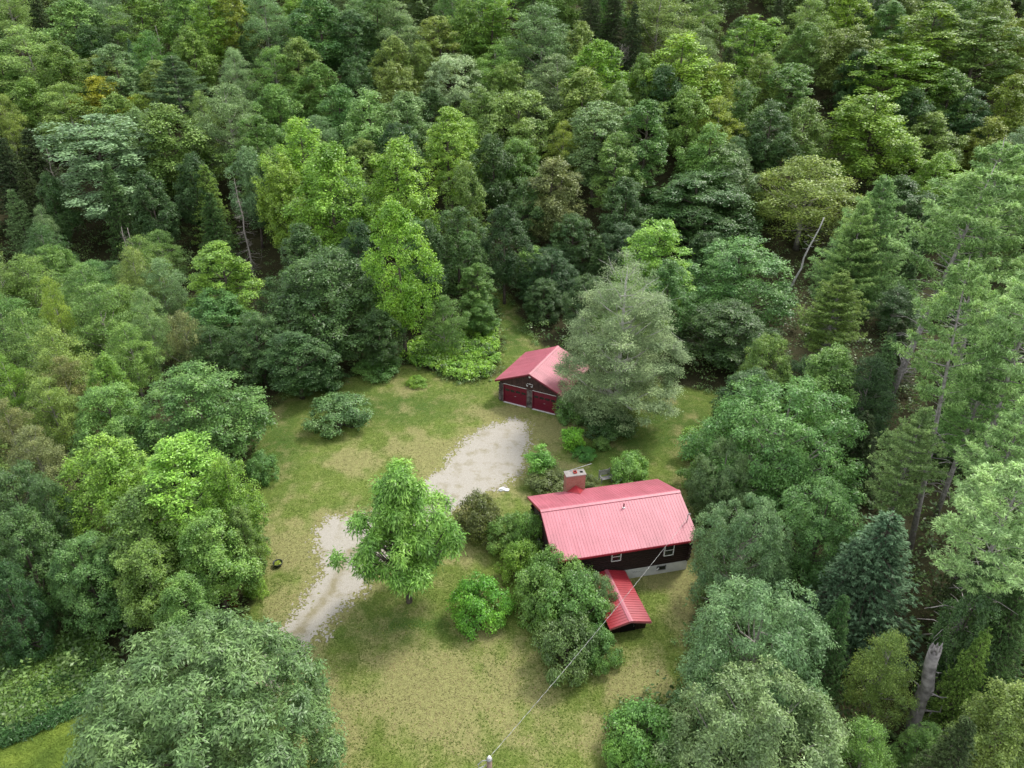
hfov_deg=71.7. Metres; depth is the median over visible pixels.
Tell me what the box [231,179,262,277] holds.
dead spruce
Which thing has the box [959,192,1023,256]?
broadleaf tree
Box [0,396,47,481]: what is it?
birch tree
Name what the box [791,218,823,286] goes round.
leaning birch
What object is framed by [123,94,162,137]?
birch tree
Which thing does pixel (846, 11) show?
broadleaf tree
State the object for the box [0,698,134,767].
meadow grass
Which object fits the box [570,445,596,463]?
plant clump
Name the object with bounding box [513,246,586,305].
broadleaf tree
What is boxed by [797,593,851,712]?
fir tree
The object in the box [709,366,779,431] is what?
broadleaf tree
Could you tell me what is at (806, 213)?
tree
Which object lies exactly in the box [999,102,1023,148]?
broadleaf tree
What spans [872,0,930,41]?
broadleaf tree
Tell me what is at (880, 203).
pine tree
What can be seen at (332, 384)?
bush
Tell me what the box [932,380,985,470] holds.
fir tree
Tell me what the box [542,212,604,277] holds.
broadleaf tree
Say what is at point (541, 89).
birch tree
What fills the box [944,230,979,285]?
fir tree
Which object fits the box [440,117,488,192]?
broadleaf tree
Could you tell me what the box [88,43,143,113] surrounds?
broadleaf tree
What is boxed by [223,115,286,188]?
broadleaf tree
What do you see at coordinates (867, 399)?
birch tree
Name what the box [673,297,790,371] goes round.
broadleaf tree
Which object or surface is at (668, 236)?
broadleaf tree
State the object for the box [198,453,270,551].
broadleaf tree
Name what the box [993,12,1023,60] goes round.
birch tree
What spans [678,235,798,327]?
broadleaf tree
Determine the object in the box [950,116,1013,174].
broadleaf tree
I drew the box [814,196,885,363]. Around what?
pine tree
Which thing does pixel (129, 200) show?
fir tree
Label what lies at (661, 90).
broadleaf tree
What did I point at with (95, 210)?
broadleaf tree
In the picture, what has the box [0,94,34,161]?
birch tree
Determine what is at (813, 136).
broadleaf tree
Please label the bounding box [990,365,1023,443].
fir tree
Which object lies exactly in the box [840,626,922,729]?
birch tree
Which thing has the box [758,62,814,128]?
broadleaf tree
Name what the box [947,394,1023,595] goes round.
broadleaf tree
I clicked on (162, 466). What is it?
broadleaf tree
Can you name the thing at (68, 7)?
broadleaf tree
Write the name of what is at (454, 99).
broadleaf tree
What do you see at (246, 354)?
broadleaf tree
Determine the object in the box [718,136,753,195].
birch tree
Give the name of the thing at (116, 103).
broadleaf tree
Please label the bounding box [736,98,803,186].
broadleaf tree
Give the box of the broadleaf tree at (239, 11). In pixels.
[209,0,264,79]
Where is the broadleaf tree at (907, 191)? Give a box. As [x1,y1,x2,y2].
[872,174,929,248]
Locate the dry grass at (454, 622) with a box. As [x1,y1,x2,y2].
[262,305,696,767]
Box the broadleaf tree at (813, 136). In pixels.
[775,96,831,187]
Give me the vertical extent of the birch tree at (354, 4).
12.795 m
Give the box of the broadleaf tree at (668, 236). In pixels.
[612,217,696,307]
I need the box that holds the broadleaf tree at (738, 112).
[709,79,766,161]
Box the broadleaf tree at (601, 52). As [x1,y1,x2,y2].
[556,37,635,110]
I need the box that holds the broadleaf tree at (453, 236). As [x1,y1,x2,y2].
[437,206,488,315]
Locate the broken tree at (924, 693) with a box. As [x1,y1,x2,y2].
[902,642,947,744]
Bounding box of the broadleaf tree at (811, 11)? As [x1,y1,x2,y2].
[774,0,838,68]
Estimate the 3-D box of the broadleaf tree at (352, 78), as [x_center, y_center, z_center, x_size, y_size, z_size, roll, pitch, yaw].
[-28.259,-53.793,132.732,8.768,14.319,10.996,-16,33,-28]
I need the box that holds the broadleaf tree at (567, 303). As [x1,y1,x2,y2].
[561,272,611,334]
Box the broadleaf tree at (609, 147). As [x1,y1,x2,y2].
[587,130,645,218]
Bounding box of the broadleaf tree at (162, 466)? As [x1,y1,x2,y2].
[140,429,240,573]
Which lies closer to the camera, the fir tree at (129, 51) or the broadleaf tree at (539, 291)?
the broadleaf tree at (539, 291)
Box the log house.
[527,463,695,632]
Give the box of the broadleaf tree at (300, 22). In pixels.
[270,14,329,55]
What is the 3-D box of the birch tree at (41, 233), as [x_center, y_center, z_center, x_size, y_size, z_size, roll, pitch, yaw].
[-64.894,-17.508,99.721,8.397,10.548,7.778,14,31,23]
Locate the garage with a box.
[495,346,588,414]
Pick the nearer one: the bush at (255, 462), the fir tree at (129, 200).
the bush at (255, 462)
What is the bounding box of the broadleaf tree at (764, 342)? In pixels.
[734,331,793,413]
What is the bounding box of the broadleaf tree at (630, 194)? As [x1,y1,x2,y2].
[597,176,654,251]
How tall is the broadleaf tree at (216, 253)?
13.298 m
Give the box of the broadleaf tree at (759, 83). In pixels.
[729,51,788,121]
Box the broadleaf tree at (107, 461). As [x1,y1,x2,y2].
[50,431,164,546]
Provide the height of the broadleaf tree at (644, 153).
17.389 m
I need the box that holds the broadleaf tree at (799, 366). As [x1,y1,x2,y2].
[777,352,845,419]
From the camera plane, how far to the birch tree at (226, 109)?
119.01 m
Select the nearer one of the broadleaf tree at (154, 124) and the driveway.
the driveway
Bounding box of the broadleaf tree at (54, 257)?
[29,242,86,306]
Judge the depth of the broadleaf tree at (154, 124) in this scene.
112.54 m
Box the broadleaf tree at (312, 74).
[286,61,347,129]
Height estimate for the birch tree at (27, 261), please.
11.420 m
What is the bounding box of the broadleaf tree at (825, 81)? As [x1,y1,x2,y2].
[814,23,887,106]
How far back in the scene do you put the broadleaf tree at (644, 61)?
127.81 m
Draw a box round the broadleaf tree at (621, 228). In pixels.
[593,221,656,284]
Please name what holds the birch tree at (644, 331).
on the ground at (390, 426)
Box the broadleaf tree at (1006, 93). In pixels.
[973,74,1023,154]
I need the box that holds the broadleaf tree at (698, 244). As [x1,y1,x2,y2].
[680,230,727,280]
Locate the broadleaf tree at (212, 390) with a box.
[128,357,279,478]
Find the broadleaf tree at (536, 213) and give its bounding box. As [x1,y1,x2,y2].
[501,175,545,247]
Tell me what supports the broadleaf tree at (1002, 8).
on the ground at (390, 426)
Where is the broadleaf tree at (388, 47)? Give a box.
[366,33,419,100]
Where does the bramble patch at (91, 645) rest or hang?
on the ground at (390, 426)
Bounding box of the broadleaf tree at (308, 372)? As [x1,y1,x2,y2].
[256,329,342,399]
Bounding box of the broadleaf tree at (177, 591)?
[150,570,223,656]
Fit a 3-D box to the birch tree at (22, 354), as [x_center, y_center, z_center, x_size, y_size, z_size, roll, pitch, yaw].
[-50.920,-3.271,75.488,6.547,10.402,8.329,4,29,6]
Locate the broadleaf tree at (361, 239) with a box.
[335,217,386,312]
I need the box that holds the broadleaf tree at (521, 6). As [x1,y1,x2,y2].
[511,0,558,18]
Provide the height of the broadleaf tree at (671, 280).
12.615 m
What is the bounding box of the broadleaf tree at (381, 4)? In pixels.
[350,0,412,78]
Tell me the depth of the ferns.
42.51 m
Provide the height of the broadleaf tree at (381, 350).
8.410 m
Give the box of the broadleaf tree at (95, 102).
[64,75,136,136]
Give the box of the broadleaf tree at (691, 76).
[625,30,736,128]
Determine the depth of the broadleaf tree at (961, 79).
128.51 m
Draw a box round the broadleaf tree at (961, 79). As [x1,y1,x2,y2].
[915,67,979,135]
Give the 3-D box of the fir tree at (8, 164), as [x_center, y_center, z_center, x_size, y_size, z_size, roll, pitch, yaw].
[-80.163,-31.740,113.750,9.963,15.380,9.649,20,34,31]
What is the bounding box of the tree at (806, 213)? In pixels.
[743,155,877,250]
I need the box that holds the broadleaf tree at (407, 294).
[359,197,444,357]
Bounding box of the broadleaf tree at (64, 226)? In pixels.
[35,171,85,257]
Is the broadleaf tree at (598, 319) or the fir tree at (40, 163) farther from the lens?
the fir tree at (40, 163)
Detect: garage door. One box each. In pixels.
[503,383,526,407]
[532,390,556,414]
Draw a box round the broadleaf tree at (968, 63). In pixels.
[918,16,1023,108]
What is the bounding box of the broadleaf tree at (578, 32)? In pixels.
[563,19,603,100]
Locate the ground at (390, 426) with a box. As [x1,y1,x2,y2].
[0,0,1023,767]
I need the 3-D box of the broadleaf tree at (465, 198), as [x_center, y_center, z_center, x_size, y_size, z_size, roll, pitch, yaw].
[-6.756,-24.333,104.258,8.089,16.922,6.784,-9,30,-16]
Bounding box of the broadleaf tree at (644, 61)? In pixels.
[622,52,659,135]
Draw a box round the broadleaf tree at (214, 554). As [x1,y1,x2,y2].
[166,506,265,611]
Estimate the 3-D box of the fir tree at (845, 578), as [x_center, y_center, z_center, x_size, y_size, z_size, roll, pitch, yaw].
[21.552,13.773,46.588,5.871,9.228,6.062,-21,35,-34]
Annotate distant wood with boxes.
[0,0,1023,518]
[0,0,1023,634]
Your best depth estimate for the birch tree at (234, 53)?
131.29 m
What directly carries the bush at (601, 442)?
on the ground at (390, 426)
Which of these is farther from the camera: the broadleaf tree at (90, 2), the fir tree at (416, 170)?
the broadleaf tree at (90, 2)
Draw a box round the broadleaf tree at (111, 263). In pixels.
[75,260,136,299]
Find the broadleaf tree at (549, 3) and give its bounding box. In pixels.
[522,0,562,47]
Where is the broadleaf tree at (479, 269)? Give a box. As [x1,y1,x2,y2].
[456,262,497,319]
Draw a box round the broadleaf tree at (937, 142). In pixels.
[879,110,969,175]
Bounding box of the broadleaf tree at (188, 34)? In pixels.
[170,25,220,93]
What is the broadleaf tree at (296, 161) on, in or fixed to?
on the ground at (390, 426)
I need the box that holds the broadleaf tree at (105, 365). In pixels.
[83,350,140,429]
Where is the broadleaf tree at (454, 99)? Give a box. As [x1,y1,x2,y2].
[413,53,491,130]
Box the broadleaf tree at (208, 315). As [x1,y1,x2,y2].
[178,287,260,355]
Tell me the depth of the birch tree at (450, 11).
149.80 m
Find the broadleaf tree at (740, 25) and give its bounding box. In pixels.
[720,16,760,76]
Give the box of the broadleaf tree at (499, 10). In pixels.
[462,0,534,77]
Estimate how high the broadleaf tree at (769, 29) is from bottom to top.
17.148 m
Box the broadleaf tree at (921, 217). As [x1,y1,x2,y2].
[892,190,951,263]
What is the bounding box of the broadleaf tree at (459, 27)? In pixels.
[434,0,493,87]
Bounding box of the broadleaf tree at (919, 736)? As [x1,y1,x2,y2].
[885,720,950,767]
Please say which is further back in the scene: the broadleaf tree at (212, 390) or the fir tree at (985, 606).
the broadleaf tree at (212, 390)
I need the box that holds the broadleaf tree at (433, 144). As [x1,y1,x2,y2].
[422,106,483,215]
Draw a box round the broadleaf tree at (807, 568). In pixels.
[755,474,867,595]
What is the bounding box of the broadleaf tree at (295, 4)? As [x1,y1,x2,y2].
[279,0,326,39]
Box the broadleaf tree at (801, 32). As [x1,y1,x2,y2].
[772,21,826,97]
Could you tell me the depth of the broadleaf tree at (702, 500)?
56.55 m
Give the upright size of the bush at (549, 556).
5.123 m
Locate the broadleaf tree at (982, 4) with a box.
[962,0,1008,40]
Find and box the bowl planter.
[269,554,289,567]
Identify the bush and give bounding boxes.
[241,576,269,599]
[243,449,279,486]
[245,539,272,559]
[289,365,351,396]
[301,391,374,439]
[350,353,403,382]
[406,374,428,388]
[450,487,505,550]
[485,511,531,555]
[492,538,544,589]
[499,510,542,553]
[507,561,572,632]
[523,464,568,494]
[523,541,596,602]
[531,609,602,689]
[533,566,612,657]
[552,390,588,425]
[576,404,639,442]
[576,621,625,676]
[579,571,619,621]
[585,473,600,488]
[593,436,610,451]
[600,695,693,767]
[601,736,643,767]
[609,449,650,484]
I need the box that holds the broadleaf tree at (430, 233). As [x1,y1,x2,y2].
[412,218,449,318]
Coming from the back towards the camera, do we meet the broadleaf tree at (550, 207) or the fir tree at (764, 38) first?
the fir tree at (764, 38)
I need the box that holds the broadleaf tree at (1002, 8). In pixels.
[959,0,1021,80]
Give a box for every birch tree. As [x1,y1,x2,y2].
[0,0,43,63]
[0,24,91,107]
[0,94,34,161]
[0,252,79,339]
[0,261,40,349]
[0,294,52,366]
[0,307,65,395]
[0,352,45,440]
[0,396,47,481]
[6,424,82,502]
[17,375,93,461]
[18,222,78,283]
[23,324,102,418]
[32,204,66,254]
[34,81,104,156]
[39,275,84,357]
[39,355,101,429]
[46,262,129,349]
[66,283,144,370]
[69,259,123,315]
[82,0,139,63]
[85,283,159,348]
[94,321,165,399]
[110,234,176,310]
[114,245,173,320]
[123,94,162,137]
[126,287,175,379]
[127,30,173,101]
[130,257,189,338]
[141,228,190,286]
[181,90,229,165]
[192,82,269,185]
[218,47,259,114]
[241,0,297,82]
[245,45,306,119]
[254,264,328,325]
[288,114,349,173]
[323,246,365,297]
[338,0,376,51]
[374,0,424,73]
[410,234,465,274]
[432,0,472,52]
[464,43,526,109]
[493,1,576,103]
[514,53,595,141]
[541,120,580,192]
[603,294,674,370]
[618,0,701,62]
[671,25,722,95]
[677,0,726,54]
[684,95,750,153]
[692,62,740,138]
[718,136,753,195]
[812,712,900,767]
[822,243,873,273]
[827,355,902,440]
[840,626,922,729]
[850,0,901,41]
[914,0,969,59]
[945,308,992,354]
[976,125,1023,188]
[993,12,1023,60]
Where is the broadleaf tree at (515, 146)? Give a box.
[490,136,548,212]
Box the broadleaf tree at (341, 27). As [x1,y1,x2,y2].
[329,8,385,87]
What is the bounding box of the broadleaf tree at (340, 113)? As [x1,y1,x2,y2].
[309,83,369,162]
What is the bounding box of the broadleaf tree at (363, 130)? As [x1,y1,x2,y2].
[337,87,404,169]
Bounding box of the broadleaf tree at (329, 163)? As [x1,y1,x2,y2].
[280,138,371,275]
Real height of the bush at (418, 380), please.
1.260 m
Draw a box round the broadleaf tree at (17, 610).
[0,558,60,667]
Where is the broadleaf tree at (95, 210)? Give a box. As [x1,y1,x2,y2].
[29,113,167,242]
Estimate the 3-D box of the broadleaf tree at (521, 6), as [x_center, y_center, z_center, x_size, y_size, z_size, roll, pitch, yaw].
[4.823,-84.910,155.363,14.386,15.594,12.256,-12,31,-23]
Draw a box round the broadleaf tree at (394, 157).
[359,133,441,246]
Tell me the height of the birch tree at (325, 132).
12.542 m
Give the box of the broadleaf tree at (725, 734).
[650,652,853,767]
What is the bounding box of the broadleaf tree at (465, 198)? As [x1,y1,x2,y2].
[439,159,492,252]
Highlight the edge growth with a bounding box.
[156,285,733,756]
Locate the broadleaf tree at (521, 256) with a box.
[513,246,553,284]
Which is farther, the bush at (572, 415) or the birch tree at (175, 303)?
the birch tree at (175, 303)
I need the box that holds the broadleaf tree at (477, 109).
[453,86,510,149]
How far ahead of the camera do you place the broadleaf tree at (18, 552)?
46.99 m
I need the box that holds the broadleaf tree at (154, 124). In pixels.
[112,102,231,221]
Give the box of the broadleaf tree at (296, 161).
[257,116,349,231]
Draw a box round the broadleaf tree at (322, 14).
[284,0,351,90]
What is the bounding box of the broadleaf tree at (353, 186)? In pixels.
[324,176,378,244]
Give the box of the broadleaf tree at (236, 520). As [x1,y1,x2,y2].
[224,505,270,588]
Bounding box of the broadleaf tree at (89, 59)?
[78,54,126,95]
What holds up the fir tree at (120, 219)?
on the ground at (390, 426)
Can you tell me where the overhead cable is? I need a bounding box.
[492,515,689,753]
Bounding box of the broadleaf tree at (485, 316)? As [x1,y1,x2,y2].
[460,299,500,334]
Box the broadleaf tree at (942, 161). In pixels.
[903,150,963,224]
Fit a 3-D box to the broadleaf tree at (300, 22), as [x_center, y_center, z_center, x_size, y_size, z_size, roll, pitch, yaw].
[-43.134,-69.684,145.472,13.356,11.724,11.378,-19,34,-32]
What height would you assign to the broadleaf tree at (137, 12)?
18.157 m
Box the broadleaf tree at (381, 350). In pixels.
[353,309,406,371]
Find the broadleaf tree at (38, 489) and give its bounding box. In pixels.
[26,475,95,565]
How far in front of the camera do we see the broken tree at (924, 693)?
39.45 m
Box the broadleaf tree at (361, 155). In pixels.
[338,137,383,196]
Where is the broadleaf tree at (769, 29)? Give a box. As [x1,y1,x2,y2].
[721,14,789,85]
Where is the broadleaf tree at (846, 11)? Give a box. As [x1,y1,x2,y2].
[819,0,881,67]
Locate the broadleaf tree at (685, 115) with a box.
[655,85,720,174]
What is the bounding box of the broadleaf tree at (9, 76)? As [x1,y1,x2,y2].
[0,53,31,111]
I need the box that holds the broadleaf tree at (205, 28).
[184,0,240,85]
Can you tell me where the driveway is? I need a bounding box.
[256,417,538,691]
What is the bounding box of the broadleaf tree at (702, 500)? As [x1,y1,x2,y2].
[683,434,752,534]
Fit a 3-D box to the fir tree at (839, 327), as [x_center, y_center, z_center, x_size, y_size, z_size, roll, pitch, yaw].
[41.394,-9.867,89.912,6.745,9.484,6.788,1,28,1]
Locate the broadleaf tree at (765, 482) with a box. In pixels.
[675,373,869,529]
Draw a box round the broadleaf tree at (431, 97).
[402,86,458,155]
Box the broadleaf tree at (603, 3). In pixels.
[587,0,630,40]
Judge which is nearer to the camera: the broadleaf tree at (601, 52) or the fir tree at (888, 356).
the fir tree at (888, 356)
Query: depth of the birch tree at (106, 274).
90.06 m
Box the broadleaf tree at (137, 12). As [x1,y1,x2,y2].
[104,0,177,73]
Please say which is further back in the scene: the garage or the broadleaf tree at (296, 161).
the broadleaf tree at (296, 161)
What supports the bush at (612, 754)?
on the ground at (390, 426)
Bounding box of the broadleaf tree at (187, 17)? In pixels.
[169,0,230,41]
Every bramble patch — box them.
[0,626,119,725]
[398,320,501,380]
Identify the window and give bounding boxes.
[611,554,621,561]
[656,565,665,570]
[663,545,674,555]
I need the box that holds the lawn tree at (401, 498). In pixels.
[325,455,470,603]
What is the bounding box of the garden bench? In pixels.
[598,468,612,483]
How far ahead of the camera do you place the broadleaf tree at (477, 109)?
124.88 m
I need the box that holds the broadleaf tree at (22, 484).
[0,459,73,565]
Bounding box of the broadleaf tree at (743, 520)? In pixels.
[688,492,795,626]
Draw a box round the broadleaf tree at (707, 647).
[668,572,840,759]
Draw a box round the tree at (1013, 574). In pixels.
[917,458,1023,688]
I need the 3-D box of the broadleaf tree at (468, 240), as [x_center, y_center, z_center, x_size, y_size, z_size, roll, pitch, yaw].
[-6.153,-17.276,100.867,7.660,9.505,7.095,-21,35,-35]
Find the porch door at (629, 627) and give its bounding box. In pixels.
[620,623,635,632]
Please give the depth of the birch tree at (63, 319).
77.43 m
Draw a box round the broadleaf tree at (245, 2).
[223,0,264,48]
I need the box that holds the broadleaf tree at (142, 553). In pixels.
[109,536,191,630]
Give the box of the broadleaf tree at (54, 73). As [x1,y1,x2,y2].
[32,40,98,120]
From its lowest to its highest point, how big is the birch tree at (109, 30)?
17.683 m
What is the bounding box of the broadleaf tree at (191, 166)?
[173,151,222,240]
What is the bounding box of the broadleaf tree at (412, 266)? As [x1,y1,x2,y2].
[397,216,437,325]
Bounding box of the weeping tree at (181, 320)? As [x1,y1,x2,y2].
[160,310,208,374]
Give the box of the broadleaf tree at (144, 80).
[136,59,190,128]
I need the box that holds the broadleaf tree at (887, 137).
[806,91,928,193]
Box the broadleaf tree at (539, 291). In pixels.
[522,276,562,324]
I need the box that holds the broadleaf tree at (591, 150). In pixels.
[560,100,627,208]
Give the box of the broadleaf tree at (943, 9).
[875,1,979,93]
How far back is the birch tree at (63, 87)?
123.80 m
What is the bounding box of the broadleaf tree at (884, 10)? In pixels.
[860,0,913,69]
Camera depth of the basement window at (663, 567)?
54.04 m
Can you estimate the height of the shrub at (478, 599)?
4.283 m
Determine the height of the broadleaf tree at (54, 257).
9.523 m
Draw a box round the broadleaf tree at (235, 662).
[61,602,349,767]
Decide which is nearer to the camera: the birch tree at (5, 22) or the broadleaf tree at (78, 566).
the broadleaf tree at (78, 566)
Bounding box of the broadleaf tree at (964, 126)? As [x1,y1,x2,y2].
[931,87,997,156]
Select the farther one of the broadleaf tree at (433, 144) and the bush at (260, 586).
the broadleaf tree at (433, 144)
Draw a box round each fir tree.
[0,27,23,80]
[0,137,52,235]
[3,189,50,259]
[11,128,84,221]
[15,162,71,247]
[27,0,62,73]
[101,163,147,262]
[119,136,162,222]
[127,38,149,104]
[191,164,240,247]
[196,193,247,281]
[231,35,270,102]
[402,164,444,242]
[520,0,543,64]
[571,0,604,69]
[583,240,612,291]
[593,0,627,77]
[600,43,620,102]
[610,246,632,302]
[611,1,650,90]
[658,0,680,50]
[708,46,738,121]
[747,35,768,79]
[763,0,784,59]
[794,510,924,683]
[794,538,876,674]
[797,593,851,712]
[806,301,859,343]
[812,410,883,507]
[855,333,898,437]
[857,269,877,321]
[862,321,915,398]
[874,203,908,272]
[876,262,918,325]
[881,244,914,287]
[901,715,977,767]
[905,398,963,482]
[912,578,1023,735]
[918,470,1020,628]
[921,627,992,755]
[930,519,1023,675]
[931,273,967,324]
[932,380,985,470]
[934,319,982,386]
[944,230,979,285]
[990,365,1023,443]
[1003,346,1023,380]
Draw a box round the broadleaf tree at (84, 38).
[63,23,125,81]
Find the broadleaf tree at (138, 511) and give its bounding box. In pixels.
[90,481,204,596]
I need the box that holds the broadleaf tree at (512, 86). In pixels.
[485,60,537,139]
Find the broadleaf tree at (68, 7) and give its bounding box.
[36,0,123,82]
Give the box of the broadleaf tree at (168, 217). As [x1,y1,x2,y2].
[129,170,181,252]
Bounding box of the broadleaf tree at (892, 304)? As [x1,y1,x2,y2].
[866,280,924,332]
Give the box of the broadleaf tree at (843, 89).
[830,47,875,107]
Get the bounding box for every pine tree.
[137,55,213,141]
[794,269,869,353]
[804,224,896,344]
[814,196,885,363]
[825,173,916,343]
[865,406,951,531]
[882,162,1023,422]
[888,258,1008,549]
[897,137,1023,400]
[931,324,1023,517]
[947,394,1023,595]
[956,268,1023,526]
[978,254,1023,438]
[1011,224,1023,362]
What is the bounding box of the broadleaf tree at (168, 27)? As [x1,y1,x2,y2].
[156,0,214,66]
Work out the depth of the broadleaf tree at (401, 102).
117.71 m
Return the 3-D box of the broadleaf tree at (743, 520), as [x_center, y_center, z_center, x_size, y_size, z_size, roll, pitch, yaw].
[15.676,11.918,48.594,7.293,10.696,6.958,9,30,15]
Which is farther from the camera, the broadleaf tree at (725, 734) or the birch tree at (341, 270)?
the birch tree at (341, 270)
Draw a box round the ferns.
[0,653,115,748]
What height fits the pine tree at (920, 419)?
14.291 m
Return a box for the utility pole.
[478,755,491,767]
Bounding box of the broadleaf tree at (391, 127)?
[379,121,428,206]
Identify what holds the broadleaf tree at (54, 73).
on the ground at (390, 426)
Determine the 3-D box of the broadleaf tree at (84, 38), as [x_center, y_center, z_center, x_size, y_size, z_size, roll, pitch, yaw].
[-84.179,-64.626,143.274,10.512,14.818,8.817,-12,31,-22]
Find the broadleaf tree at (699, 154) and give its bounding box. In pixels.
[672,122,740,208]
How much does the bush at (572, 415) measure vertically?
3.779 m
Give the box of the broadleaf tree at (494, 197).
[467,133,519,230]
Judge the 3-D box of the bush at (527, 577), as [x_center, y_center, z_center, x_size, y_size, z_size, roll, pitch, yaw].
[1.840,14.717,49.605,5.363,5.184,4.301,10,30,16]
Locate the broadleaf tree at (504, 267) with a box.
[478,204,534,303]
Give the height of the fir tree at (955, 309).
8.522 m
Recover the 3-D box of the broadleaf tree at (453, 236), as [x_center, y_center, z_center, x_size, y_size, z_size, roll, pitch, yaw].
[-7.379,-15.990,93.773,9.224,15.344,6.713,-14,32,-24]
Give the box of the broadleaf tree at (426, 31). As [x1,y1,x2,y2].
[415,15,466,100]
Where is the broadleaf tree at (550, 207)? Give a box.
[516,155,587,246]
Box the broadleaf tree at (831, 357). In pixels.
[786,341,859,449]
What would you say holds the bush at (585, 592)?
on the ground at (390, 426)
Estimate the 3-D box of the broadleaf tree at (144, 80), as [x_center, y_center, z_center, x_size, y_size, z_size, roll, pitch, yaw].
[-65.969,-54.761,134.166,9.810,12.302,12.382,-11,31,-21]
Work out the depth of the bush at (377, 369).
81.10 m
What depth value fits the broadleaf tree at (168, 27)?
142.73 m
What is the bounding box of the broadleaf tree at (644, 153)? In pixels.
[618,98,670,201]
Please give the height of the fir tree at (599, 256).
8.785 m
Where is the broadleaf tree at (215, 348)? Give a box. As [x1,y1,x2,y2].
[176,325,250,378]
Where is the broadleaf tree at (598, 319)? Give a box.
[591,280,645,350]
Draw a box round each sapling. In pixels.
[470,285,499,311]
[523,443,556,476]
[560,426,585,451]
[675,459,708,488]
[679,424,709,461]
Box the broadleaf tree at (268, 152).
[238,147,300,223]
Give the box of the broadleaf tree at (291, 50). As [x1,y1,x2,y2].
[274,36,327,108]
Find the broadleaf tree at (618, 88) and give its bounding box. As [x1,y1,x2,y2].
[596,79,637,156]
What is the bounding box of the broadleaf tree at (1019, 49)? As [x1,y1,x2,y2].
[981,18,1023,100]
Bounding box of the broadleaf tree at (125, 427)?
[67,381,163,472]
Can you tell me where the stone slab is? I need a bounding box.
[498,487,508,491]
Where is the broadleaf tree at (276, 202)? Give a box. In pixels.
[250,152,312,263]
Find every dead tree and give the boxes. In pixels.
[46,149,65,219]
[612,44,633,70]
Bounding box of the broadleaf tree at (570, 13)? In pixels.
[540,0,588,47]
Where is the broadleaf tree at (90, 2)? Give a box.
[72,0,128,47]
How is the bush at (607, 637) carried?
on the ground at (390, 426)
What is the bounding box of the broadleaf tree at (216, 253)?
[182,240,264,337]
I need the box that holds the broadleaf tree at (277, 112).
[249,83,308,149]
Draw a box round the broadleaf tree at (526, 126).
[473,88,567,176]
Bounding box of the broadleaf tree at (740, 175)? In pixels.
[683,143,764,215]
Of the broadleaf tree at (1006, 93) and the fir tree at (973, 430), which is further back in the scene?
the broadleaf tree at (1006, 93)
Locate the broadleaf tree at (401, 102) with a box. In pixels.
[375,90,442,169]
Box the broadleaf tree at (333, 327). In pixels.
[264,244,395,360]
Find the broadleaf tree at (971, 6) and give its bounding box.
[925,0,987,62]
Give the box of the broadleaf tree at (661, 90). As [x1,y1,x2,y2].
[634,63,682,149]
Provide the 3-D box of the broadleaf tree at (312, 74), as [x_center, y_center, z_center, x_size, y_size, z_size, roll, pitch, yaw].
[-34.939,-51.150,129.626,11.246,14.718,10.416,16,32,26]
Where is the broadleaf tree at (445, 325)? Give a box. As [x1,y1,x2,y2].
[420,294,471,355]
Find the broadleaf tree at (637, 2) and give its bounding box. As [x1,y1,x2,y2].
[623,0,663,46]
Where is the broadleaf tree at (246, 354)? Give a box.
[227,310,291,386]
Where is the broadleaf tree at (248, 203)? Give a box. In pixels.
[223,145,274,248]
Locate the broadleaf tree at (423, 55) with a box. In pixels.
[405,40,446,113]
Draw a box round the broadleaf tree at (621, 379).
[550,246,695,434]
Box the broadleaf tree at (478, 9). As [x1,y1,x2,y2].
[469,0,500,52]
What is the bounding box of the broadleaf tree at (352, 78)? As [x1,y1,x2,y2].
[334,56,381,118]
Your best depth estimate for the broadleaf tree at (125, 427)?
61.26 m
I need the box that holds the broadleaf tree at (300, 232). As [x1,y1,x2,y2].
[277,222,334,318]
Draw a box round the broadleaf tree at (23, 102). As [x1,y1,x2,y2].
[3,76,68,152]
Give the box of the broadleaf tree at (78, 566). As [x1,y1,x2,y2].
[44,528,141,639]
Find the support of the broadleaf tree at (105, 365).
on the ground at (390, 426)
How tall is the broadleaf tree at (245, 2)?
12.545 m
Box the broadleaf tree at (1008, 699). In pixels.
[941,676,1023,767]
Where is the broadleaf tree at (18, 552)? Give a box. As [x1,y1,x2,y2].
[0,502,87,628]
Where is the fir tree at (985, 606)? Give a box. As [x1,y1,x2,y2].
[923,554,1009,701]
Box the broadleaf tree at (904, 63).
[838,44,958,119]
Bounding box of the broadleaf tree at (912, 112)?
[880,86,937,148]
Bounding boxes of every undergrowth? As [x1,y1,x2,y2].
[0,0,1023,767]
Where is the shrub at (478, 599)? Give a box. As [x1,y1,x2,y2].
[444,569,516,641]
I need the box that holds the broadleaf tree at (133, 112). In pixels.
[118,106,164,189]
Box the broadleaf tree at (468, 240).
[448,231,491,291]
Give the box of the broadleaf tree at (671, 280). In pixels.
[643,258,696,355]
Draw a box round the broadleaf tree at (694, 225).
[626,168,768,250]
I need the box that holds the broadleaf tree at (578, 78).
[547,65,611,166]
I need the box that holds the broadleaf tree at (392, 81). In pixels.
[363,60,425,129]
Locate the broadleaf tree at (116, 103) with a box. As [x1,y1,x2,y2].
[85,91,145,160]

